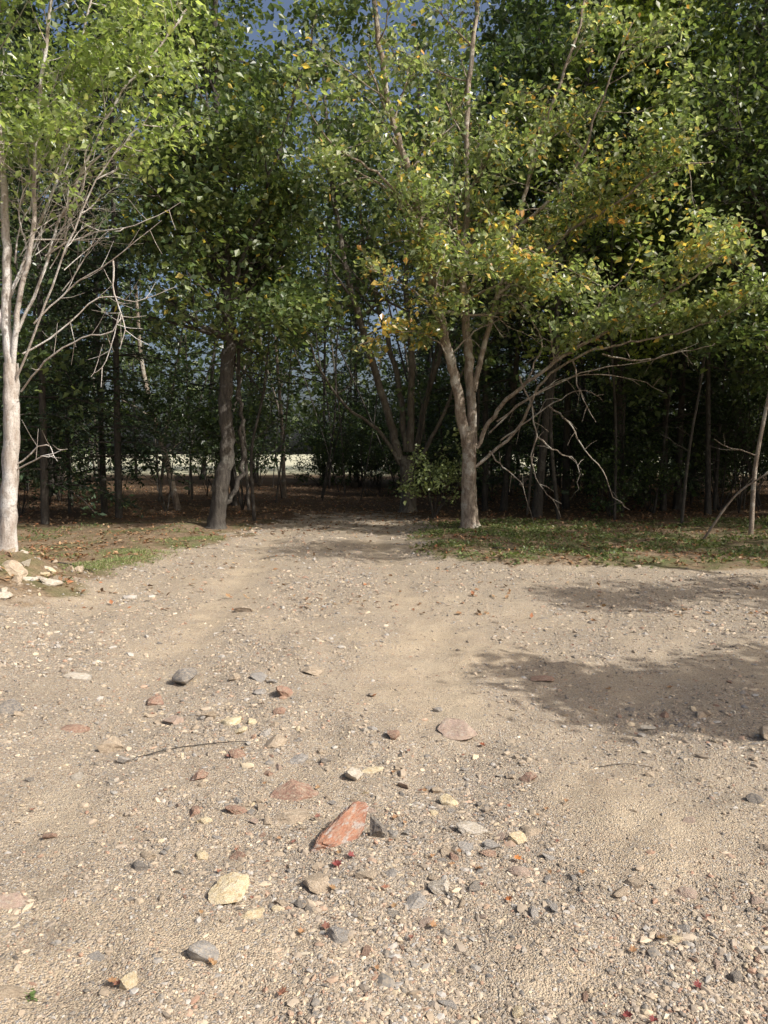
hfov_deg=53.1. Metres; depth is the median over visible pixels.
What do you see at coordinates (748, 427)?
shrub
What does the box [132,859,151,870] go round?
stone
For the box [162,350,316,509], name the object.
shrub
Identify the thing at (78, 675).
stone
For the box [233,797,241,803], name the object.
stone
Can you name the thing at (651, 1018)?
fallen leaf
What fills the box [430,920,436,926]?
fallen leaf
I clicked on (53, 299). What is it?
woodland tree
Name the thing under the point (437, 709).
stone
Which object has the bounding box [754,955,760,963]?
stone
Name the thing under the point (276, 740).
stone
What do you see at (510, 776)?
stone
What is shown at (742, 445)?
bare tree
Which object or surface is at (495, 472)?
shrub
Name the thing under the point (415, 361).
hemlock tree
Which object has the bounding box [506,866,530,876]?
stone
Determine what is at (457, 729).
stone
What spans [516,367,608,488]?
shrub
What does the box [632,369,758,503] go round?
shrub
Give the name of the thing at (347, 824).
stone slab
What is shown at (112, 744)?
stone
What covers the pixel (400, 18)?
sky
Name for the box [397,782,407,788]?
stone
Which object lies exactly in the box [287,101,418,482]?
woodland tree
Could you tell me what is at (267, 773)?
stone
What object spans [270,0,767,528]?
forked tree
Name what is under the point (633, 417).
shrub
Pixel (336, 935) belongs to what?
stone
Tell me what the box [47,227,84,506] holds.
bare tree
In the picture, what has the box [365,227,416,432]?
bare tree
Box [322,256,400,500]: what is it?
bare tree
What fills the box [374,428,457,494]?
shrub
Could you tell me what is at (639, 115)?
woodland tree
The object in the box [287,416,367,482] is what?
shrub
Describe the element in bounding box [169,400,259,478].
shrub
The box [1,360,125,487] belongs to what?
shrub
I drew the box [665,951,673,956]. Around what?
stone
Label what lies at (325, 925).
fallen leaf
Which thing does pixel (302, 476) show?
shrub
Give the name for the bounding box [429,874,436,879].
stone
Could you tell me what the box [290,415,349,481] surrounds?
shrub
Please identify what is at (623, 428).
bare tree
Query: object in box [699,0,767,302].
woodland tree
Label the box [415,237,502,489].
hemlock tree
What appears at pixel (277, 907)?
stone
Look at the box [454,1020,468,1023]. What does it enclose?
stone
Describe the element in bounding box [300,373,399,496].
shrub
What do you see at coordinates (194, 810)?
stone
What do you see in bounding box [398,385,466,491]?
shrub
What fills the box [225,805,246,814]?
stone
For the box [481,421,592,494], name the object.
shrub
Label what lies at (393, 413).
shrub
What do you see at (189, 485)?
bare tree
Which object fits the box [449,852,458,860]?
stone
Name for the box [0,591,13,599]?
rock
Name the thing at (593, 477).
shrub
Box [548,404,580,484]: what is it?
shrub
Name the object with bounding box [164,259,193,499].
bare tree
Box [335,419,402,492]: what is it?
shrub
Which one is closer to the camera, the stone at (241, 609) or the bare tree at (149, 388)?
the stone at (241, 609)
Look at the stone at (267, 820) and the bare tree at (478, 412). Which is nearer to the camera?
the stone at (267, 820)
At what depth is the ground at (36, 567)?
16.04 m
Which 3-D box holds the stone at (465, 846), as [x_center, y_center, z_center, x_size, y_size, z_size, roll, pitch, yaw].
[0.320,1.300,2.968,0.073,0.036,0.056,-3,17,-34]
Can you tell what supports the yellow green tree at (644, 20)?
on the ground at (36, 567)
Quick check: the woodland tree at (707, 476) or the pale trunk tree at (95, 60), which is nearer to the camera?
the pale trunk tree at (95, 60)
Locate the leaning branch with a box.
[703,464,767,538]
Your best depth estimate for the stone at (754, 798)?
3.35 m
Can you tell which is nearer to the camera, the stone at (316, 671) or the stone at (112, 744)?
the stone at (112, 744)
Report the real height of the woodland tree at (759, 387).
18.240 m
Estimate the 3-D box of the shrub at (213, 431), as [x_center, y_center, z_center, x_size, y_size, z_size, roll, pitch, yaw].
[-4.234,-2.014,19.781,3.881,3.936,2.312,-1,5,-14]
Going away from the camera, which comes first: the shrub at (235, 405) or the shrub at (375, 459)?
the shrub at (235, 405)
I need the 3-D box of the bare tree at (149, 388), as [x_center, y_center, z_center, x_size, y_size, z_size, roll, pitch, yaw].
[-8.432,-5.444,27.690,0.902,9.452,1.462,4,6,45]
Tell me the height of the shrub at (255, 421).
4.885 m
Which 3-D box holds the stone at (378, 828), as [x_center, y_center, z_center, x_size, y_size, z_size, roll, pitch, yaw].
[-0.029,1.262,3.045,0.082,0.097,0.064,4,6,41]
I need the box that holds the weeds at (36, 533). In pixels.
[2,520,234,582]
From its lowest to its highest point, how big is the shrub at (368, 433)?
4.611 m
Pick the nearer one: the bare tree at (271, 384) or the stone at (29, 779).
the stone at (29, 779)
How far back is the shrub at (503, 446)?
24.34 m
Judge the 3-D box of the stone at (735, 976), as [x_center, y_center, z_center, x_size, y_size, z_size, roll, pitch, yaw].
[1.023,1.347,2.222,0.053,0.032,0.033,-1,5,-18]
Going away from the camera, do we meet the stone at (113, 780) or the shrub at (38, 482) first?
the stone at (113, 780)
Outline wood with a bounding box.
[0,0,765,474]
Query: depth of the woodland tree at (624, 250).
31.43 m
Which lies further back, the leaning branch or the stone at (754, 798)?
the leaning branch
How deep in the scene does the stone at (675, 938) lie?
2.37 m
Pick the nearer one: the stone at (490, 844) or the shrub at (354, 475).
the stone at (490, 844)
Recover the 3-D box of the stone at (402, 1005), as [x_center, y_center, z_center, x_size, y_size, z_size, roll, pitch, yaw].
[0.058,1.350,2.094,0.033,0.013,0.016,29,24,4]
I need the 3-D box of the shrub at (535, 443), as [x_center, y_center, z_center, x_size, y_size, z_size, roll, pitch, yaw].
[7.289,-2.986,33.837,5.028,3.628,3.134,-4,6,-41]
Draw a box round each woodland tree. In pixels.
[0,0,123,439]
[0,0,130,464]
[0,0,213,495]
[0,0,374,508]
[0,24,55,380]
[0,106,142,480]
[0,180,43,351]
[1,9,130,398]
[1,192,106,437]
[119,56,292,479]
[193,176,331,482]
[210,109,422,480]
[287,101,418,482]
[319,50,503,418]
[369,0,722,517]
[385,0,690,510]
[389,5,610,486]
[392,145,530,435]
[407,0,711,495]
[425,113,610,484]
[482,194,593,480]
[496,0,767,514]
[502,49,753,483]
[521,175,698,483]
[555,125,765,447]
[561,0,767,509]
[565,70,664,408]
[597,0,767,491]
[657,1,767,487]
[672,56,767,422]
[688,0,767,431]
[693,254,767,417]
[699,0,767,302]
[725,382,767,442]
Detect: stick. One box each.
[136,741,246,757]
[492,547,553,550]
[594,763,654,767]
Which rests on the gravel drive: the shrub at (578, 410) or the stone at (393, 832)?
the stone at (393, 832)
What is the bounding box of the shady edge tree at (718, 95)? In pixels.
[619,0,767,405]
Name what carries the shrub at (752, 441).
on the ground at (36, 567)
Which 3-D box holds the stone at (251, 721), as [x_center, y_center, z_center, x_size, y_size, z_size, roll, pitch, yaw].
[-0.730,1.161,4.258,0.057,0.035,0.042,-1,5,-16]
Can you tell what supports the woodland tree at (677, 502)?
on the ground at (36, 567)
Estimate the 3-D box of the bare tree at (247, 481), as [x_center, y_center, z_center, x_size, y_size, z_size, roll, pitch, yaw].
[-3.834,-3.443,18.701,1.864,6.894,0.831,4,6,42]
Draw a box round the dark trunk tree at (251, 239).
[81,0,390,529]
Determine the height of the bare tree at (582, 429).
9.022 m
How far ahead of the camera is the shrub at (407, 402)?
29.78 m
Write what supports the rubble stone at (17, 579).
on the ground at (36, 567)
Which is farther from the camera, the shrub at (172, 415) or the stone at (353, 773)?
the shrub at (172, 415)
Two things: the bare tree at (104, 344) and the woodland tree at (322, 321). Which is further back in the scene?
the woodland tree at (322, 321)
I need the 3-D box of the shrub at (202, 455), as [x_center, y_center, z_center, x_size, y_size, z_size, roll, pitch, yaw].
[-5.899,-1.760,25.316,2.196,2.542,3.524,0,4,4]
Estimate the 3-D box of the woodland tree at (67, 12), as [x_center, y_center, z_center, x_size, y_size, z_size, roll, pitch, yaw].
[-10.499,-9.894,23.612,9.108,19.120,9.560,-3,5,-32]
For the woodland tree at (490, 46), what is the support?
on the ground at (36, 567)
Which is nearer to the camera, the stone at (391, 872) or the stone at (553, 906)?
the stone at (553, 906)
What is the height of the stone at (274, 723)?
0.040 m
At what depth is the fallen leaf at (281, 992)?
2.11 m
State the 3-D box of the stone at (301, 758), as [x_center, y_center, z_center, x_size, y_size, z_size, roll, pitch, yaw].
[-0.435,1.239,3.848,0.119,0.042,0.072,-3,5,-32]
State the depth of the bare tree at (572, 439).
27.86 m
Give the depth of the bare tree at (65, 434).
21.54 m
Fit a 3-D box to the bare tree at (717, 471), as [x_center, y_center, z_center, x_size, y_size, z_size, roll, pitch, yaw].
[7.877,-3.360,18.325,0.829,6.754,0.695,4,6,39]
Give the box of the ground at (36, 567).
[0,454,767,606]
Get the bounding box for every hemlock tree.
[0,0,146,523]
[0,103,90,490]
[1,0,214,518]
[20,110,193,512]
[98,236,178,479]
[219,257,291,477]
[309,226,385,479]
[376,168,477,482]
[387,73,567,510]
[396,314,431,418]
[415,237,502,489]
[416,318,461,474]
[449,168,579,496]
[481,65,680,508]
[516,179,595,480]
[572,60,745,499]
[572,324,643,475]
[573,178,739,510]
[653,206,767,496]
[720,319,766,472]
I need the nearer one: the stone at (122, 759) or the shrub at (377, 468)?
the stone at (122, 759)
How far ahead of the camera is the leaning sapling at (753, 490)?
13.15 m
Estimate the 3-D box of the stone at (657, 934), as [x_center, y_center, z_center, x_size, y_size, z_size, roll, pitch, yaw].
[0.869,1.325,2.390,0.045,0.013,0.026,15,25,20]
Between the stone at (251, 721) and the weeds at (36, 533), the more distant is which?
the weeds at (36, 533)
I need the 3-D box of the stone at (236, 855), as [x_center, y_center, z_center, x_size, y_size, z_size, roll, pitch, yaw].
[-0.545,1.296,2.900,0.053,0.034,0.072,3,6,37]
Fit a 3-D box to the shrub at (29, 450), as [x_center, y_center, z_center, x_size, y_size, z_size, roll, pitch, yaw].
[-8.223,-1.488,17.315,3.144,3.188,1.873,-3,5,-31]
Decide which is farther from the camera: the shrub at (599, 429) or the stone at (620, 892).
the shrub at (599, 429)
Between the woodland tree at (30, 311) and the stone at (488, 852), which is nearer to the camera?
the stone at (488, 852)
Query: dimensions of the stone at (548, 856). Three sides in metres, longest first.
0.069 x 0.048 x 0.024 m
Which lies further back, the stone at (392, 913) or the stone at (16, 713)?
the stone at (16, 713)
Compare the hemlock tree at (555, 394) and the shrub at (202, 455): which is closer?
the shrub at (202, 455)
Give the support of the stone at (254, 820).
on the gravel drive
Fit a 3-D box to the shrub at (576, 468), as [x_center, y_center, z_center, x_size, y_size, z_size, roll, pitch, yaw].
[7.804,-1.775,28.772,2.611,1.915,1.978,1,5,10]
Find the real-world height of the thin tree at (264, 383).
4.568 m
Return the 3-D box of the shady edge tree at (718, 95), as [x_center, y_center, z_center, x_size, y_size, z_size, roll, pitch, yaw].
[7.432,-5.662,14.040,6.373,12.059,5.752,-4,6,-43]
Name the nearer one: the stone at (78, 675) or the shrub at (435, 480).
the stone at (78, 675)
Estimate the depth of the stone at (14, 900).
2.54 m
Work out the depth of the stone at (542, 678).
5.19 m
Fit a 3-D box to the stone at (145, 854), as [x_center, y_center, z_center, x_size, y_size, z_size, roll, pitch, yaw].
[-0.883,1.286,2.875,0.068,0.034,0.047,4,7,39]
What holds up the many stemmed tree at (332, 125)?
on the ground at (36, 567)
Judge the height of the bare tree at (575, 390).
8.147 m
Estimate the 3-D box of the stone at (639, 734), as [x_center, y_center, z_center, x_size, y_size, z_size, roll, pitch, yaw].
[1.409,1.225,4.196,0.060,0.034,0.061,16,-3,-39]
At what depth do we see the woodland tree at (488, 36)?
17.45 m
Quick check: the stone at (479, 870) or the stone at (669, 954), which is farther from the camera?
the stone at (479, 870)
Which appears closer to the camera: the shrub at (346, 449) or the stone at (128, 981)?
the stone at (128, 981)
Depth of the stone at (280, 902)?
2.58 m
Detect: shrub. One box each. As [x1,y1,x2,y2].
[0,329,123,505]
[0,344,88,500]
[0,366,78,487]
[0,395,88,513]
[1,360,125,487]
[20,456,59,489]
[48,431,110,472]
[55,440,110,481]
[65,344,231,511]
[94,442,157,479]
[142,359,288,493]
[156,352,297,476]
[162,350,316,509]
[166,411,210,477]
[168,422,217,495]
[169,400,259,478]
[201,401,312,486]
[207,377,292,483]
[272,442,341,485]
[287,414,337,479]
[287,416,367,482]
[289,396,384,486]
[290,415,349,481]
[292,408,362,479]
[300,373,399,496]
[303,368,400,486]
[306,444,362,485]
[328,427,387,484]
[331,381,406,485]
[332,440,385,486]
[332,441,383,483]
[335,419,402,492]
[345,402,414,486]
[345,438,409,485]
[352,404,466,476]
[357,409,461,487]
[362,355,464,485]
[364,354,495,491]
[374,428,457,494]
[391,425,482,518]
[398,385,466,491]
[407,417,461,492]
[443,402,522,489]
[443,432,529,501]
[478,382,539,478]
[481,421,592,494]
[490,422,540,478]
[513,413,572,474]
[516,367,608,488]
[532,401,630,493]
[538,396,612,485]
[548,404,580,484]
[558,368,684,503]
[561,423,690,518]
[561,446,600,484]
[563,394,639,483]
[573,440,631,496]
[574,389,723,493]
[574,431,672,498]
[594,434,690,512]
[609,323,767,510]
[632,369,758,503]
[648,388,767,506]
[671,404,767,488]
[702,340,767,512]
[702,422,767,494]
[735,417,767,482]
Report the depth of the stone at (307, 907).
2.52 m
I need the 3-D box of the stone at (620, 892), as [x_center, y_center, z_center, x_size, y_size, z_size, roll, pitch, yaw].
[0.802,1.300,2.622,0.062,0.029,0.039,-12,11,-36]
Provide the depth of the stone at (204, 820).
3.15 m
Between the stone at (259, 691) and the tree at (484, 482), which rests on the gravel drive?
the stone at (259, 691)
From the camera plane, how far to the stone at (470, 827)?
3.10 m
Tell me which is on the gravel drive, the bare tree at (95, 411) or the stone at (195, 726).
the stone at (195, 726)
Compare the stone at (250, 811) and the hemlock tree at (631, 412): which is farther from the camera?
the hemlock tree at (631, 412)
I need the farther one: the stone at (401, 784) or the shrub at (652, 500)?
the shrub at (652, 500)
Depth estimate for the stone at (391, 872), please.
2.76 m
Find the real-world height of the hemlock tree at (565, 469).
11.602 m
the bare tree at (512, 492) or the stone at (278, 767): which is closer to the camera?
the stone at (278, 767)
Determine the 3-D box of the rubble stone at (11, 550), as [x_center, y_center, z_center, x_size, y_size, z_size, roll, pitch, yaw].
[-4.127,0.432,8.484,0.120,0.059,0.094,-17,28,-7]
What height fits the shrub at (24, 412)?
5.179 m
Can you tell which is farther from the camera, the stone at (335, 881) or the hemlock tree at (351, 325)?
the hemlock tree at (351, 325)
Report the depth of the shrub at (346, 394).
31.77 m
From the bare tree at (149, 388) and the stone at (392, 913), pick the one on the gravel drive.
the stone at (392, 913)
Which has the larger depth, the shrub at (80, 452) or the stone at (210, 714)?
the shrub at (80, 452)
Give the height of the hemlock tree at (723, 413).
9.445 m
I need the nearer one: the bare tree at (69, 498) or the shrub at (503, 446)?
the bare tree at (69, 498)
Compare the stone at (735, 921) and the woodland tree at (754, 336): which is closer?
the stone at (735, 921)
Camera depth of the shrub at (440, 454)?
24.79 m
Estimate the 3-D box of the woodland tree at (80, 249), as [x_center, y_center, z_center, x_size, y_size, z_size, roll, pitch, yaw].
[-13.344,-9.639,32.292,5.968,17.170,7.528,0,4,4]
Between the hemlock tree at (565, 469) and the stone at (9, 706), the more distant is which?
the hemlock tree at (565, 469)
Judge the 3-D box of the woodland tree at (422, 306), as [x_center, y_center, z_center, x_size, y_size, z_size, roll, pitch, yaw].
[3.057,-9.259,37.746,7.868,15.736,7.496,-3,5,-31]
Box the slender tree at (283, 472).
[272,265,299,497]
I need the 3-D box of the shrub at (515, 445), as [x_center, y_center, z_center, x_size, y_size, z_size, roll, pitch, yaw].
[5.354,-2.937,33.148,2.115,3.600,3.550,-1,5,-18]
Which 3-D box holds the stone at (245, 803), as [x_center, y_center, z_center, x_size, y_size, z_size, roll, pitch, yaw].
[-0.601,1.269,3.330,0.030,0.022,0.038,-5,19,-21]
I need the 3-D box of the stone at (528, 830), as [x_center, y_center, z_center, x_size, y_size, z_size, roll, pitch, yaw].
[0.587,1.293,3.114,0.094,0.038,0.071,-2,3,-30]
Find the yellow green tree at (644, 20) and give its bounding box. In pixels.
[487,0,767,511]
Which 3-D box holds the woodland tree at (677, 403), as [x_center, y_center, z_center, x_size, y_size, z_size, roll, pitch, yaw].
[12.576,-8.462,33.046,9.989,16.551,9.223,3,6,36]
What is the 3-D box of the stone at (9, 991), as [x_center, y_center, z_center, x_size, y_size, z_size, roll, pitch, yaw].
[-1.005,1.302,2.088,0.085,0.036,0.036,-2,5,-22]
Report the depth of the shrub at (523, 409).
27.09 m
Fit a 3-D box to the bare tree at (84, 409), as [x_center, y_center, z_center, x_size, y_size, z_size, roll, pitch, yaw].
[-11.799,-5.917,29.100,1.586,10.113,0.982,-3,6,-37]
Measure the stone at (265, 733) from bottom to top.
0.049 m
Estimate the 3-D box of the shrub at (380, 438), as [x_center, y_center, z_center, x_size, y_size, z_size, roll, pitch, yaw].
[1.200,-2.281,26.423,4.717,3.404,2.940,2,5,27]
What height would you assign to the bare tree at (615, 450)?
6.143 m
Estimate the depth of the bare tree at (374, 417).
24.08 m
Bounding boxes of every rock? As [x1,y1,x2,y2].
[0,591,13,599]
[2,560,27,576]
[23,577,38,580]
[39,578,63,586]
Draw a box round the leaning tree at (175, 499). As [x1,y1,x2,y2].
[105,286,182,510]
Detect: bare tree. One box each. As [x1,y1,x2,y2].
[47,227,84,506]
[61,265,101,501]
[63,230,97,486]
[64,233,104,513]
[76,237,110,497]
[83,231,119,480]
[95,229,126,502]
[140,262,157,490]
[158,279,190,500]
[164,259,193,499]
[188,293,221,493]
[211,311,254,490]
[233,278,250,509]
[252,241,309,502]
[259,222,291,443]
[265,319,282,498]
[272,343,284,487]
[293,348,338,491]
[294,234,400,497]
[315,227,331,488]
[321,226,364,498]
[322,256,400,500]
[330,233,345,493]
[360,261,409,499]
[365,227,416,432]
[369,228,428,493]
[393,230,429,498]
[399,310,444,501]
[412,303,444,489]
[422,312,433,489]
[442,325,461,494]
[454,240,489,496]
[476,265,503,459]
[488,290,513,495]
[523,321,547,499]
[526,227,576,513]
[531,226,588,519]
[547,351,577,496]
[554,233,603,503]
[556,267,593,487]
[557,267,583,488]
[559,251,576,490]
[564,226,624,519]
[570,246,593,428]
[577,303,594,493]
[593,250,604,499]
[597,237,632,491]
[598,229,636,511]
[653,278,714,512]
[696,275,761,505]
[699,266,735,510]
[720,345,759,510]
[742,248,767,509]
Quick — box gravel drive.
[0,515,767,1023]
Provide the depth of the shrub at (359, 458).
33.54 m
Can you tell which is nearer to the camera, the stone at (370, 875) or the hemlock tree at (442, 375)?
the stone at (370, 875)
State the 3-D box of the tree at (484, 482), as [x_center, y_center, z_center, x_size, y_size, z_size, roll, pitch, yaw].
[2.444,-5.144,18.667,4.118,10.506,4.146,-4,6,-44]
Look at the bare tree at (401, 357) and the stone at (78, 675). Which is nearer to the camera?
the stone at (78, 675)
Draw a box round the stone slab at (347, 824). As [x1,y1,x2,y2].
[310,801,368,852]
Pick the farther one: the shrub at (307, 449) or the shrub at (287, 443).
the shrub at (307, 449)
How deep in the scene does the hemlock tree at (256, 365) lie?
41.02 m
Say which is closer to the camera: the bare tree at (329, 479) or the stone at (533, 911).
the stone at (533, 911)
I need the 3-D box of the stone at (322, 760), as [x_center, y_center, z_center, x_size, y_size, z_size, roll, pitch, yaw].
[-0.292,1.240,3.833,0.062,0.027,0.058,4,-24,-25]
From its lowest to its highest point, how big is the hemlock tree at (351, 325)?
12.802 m
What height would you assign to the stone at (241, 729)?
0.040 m
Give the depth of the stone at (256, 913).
2.46 m
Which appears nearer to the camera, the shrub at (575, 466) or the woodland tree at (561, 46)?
the woodland tree at (561, 46)
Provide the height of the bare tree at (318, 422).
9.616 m
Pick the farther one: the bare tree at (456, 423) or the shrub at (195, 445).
the shrub at (195, 445)
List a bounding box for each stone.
[0,587,7,591]
[0,700,24,713]
[0,892,27,909]
[0,984,29,997]
[4,547,15,552]
[11,576,22,582]
[13,711,24,715]
[21,559,30,565]
[25,777,33,781]
[40,572,50,576]
[42,833,56,838]
[45,567,55,573]
[60,724,89,732]
[63,672,91,679]
[70,772,83,780]
[87,950,104,960]
[97,736,123,752]
[108,777,118,782]
[117,756,130,762]
[119,971,137,989]
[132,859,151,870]
[140,850,155,858]
[144,714,157,717]
[146,695,163,705]
[163,715,183,724]
[171,667,196,684]
[173,870,183,873]
[175,853,182,858]
[183,747,189,751]
[187,940,218,963]
[189,805,199,816]
[190,724,199,729]
[190,769,207,780]
[195,850,208,859]
[197,782,205,787]
[197,816,212,823]
[201,711,216,717]
[208,872,249,904]
[219,716,241,725]
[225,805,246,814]
[228,748,245,757]
[229,673,240,680]
[230,850,245,859]
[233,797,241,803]
[234,606,252,611]
[235,726,246,733]
[240,907,264,919]
[242,801,248,806]
[247,718,256,723]
[247,809,254,814]
[249,818,257,823]
[250,672,267,681]
[253,689,266,694]
[256,798,263,802]
[257,802,266,810]
[259,728,271,736]
[263,771,272,775]
[263,815,271,824]
[265,734,286,748]
[267,679,276,682]
[270,721,278,726]
[270,779,318,801]
[271,905,284,910]
[273,707,285,714]
[273,899,285,905]
[275,763,282,770]
[275,808,308,824]
[276,685,292,696]
[290,753,307,764]
[293,898,302,907]
[300,666,323,675]
[303,873,329,894]
[303,904,312,911]
[320,758,330,762]
[326,926,348,943]
[327,800,335,804]
[328,878,341,886]
[344,767,362,780]
[354,869,376,879]
[361,945,370,956]
[362,766,383,773]
[370,816,387,837]
[385,868,397,877]
[386,909,399,917]
[387,730,399,739]
[388,829,397,834]
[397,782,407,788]
[400,1003,408,1008]
[404,948,413,951]
[406,891,427,908]
[412,993,419,999]
[418,917,433,927]
[428,810,437,815]
[428,879,450,893]
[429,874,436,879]
[430,787,442,792]
[432,707,442,711]
[437,718,476,740]
[438,1000,456,1009]
[439,794,458,805]
[439,845,450,855]
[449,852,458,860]
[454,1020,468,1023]
[456,821,487,835]
[458,841,473,852]
[458,898,465,907]
[469,880,479,890]
[475,865,483,873]
[479,849,495,856]
[479,914,487,918]
[484,839,499,849]
[496,832,504,840]
[506,773,515,778]
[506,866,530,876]
[507,831,527,843]
[512,1005,523,1017]
[519,771,536,782]
[520,824,540,836]
[528,906,538,917]
[530,675,554,680]
[542,852,554,859]
[550,902,557,912]
[581,991,588,1001]
[612,886,626,897]
[624,876,641,888]
[637,732,646,736]
[640,725,655,730]
[645,771,654,776]
[656,932,666,940]
[659,711,668,717]
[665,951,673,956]
[667,935,682,942]
[673,924,689,932]
[674,887,696,898]
[683,816,695,822]
[696,710,706,717]
[698,708,710,714]
[713,958,720,970]
[727,970,742,983]
[731,918,739,924]
[746,793,763,803]
[751,896,763,904]
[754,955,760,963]
[758,724,767,739]
[760,844,767,849]
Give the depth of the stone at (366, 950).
2.31 m
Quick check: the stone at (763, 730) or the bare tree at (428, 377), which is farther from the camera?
the bare tree at (428, 377)
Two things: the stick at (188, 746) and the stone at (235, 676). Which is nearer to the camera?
the stick at (188, 746)
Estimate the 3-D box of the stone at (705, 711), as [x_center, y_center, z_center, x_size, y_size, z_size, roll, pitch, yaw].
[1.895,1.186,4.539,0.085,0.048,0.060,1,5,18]
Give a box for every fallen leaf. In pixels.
[107,976,116,981]
[276,986,288,994]
[298,926,305,932]
[320,921,330,928]
[331,859,341,868]
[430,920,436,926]
[622,1010,632,1019]
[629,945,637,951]
[648,1015,658,1021]
[693,979,702,987]
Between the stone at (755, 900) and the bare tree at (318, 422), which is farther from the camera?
the bare tree at (318, 422)
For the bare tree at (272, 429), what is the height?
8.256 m
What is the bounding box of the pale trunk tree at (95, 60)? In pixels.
[0,0,237,551]
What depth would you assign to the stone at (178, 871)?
2.76 m
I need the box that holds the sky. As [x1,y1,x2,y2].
[0,0,761,454]
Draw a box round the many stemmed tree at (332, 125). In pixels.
[240,1,568,512]
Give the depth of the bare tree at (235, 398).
26.98 m
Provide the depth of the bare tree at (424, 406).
18.71 m
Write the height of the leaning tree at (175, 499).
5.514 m
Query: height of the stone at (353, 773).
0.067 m
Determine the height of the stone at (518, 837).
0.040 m
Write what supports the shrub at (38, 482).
on the ground at (36, 567)
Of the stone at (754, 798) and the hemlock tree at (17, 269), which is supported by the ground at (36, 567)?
the hemlock tree at (17, 269)
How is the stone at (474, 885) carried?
on the gravel drive
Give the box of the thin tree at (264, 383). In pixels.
[199,321,293,520]
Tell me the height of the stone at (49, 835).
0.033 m
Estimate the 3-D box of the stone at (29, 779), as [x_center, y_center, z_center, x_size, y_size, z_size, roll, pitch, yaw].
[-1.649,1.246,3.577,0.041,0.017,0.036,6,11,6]
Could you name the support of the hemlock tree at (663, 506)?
on the ground at (36, 567)
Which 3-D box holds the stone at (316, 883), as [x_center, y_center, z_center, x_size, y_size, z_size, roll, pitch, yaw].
[-0.238,1.310,2.706,0.092,0.056,0.119,4,13,-29]
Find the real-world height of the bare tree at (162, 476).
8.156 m
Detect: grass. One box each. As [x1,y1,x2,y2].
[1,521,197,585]
[56,535,226,571]
[412,516,767,568]
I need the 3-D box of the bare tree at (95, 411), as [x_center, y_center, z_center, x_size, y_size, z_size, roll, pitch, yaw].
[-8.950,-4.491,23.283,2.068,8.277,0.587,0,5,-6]
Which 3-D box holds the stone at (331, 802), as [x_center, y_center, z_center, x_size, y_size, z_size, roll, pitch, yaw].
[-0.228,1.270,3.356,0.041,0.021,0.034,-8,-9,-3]
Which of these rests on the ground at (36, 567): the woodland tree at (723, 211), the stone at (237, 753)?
the woodland tree at (723, 211)
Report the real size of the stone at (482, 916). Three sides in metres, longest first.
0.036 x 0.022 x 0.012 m
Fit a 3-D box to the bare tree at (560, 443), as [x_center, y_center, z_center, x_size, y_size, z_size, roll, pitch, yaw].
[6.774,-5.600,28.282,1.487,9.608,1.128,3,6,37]
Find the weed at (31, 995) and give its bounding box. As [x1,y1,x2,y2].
[26,988,36,1001]
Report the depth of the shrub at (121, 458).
39.55 m
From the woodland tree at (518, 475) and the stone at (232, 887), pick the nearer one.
the stone at (232, 887)
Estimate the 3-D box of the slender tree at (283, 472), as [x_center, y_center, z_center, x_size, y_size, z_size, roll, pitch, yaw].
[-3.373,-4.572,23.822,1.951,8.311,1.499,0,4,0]
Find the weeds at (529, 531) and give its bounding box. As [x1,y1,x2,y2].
[407,515,767,567]
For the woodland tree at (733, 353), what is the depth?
20.38 m
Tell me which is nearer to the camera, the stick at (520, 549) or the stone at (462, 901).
the stone at (462, 901)
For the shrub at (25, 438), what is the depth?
21.00 m
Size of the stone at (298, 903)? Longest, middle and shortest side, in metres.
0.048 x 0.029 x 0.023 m
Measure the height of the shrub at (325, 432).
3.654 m
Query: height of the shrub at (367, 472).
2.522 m
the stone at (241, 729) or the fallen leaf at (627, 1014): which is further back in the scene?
the stone at (241, 729)
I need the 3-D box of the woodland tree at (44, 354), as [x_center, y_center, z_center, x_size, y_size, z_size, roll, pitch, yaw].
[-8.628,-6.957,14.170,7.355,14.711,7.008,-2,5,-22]
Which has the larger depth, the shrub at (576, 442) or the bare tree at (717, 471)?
the shrub at (576, 442)
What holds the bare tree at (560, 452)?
on the ground at (36, 567)
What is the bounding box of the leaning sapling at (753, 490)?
[711,321,767,534]
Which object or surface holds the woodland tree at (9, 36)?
on the ground at (36, 567)
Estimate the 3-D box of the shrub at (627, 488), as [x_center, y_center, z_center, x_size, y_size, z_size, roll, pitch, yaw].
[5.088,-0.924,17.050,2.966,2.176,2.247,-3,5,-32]
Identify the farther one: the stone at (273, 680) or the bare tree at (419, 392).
the bare tree at (419, 392)
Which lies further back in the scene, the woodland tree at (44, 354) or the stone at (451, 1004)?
the woodland tree at (44, 354)
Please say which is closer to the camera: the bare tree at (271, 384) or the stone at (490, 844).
the stone at (490, 844)
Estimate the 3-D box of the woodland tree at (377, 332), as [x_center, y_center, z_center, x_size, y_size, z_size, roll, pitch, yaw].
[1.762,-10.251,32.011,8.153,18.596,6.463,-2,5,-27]
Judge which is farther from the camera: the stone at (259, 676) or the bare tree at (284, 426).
the bare tree at (284, 426)
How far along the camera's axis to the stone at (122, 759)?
3.76 m
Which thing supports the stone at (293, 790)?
on the gravel drive
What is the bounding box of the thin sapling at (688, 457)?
[659,295,713,525]

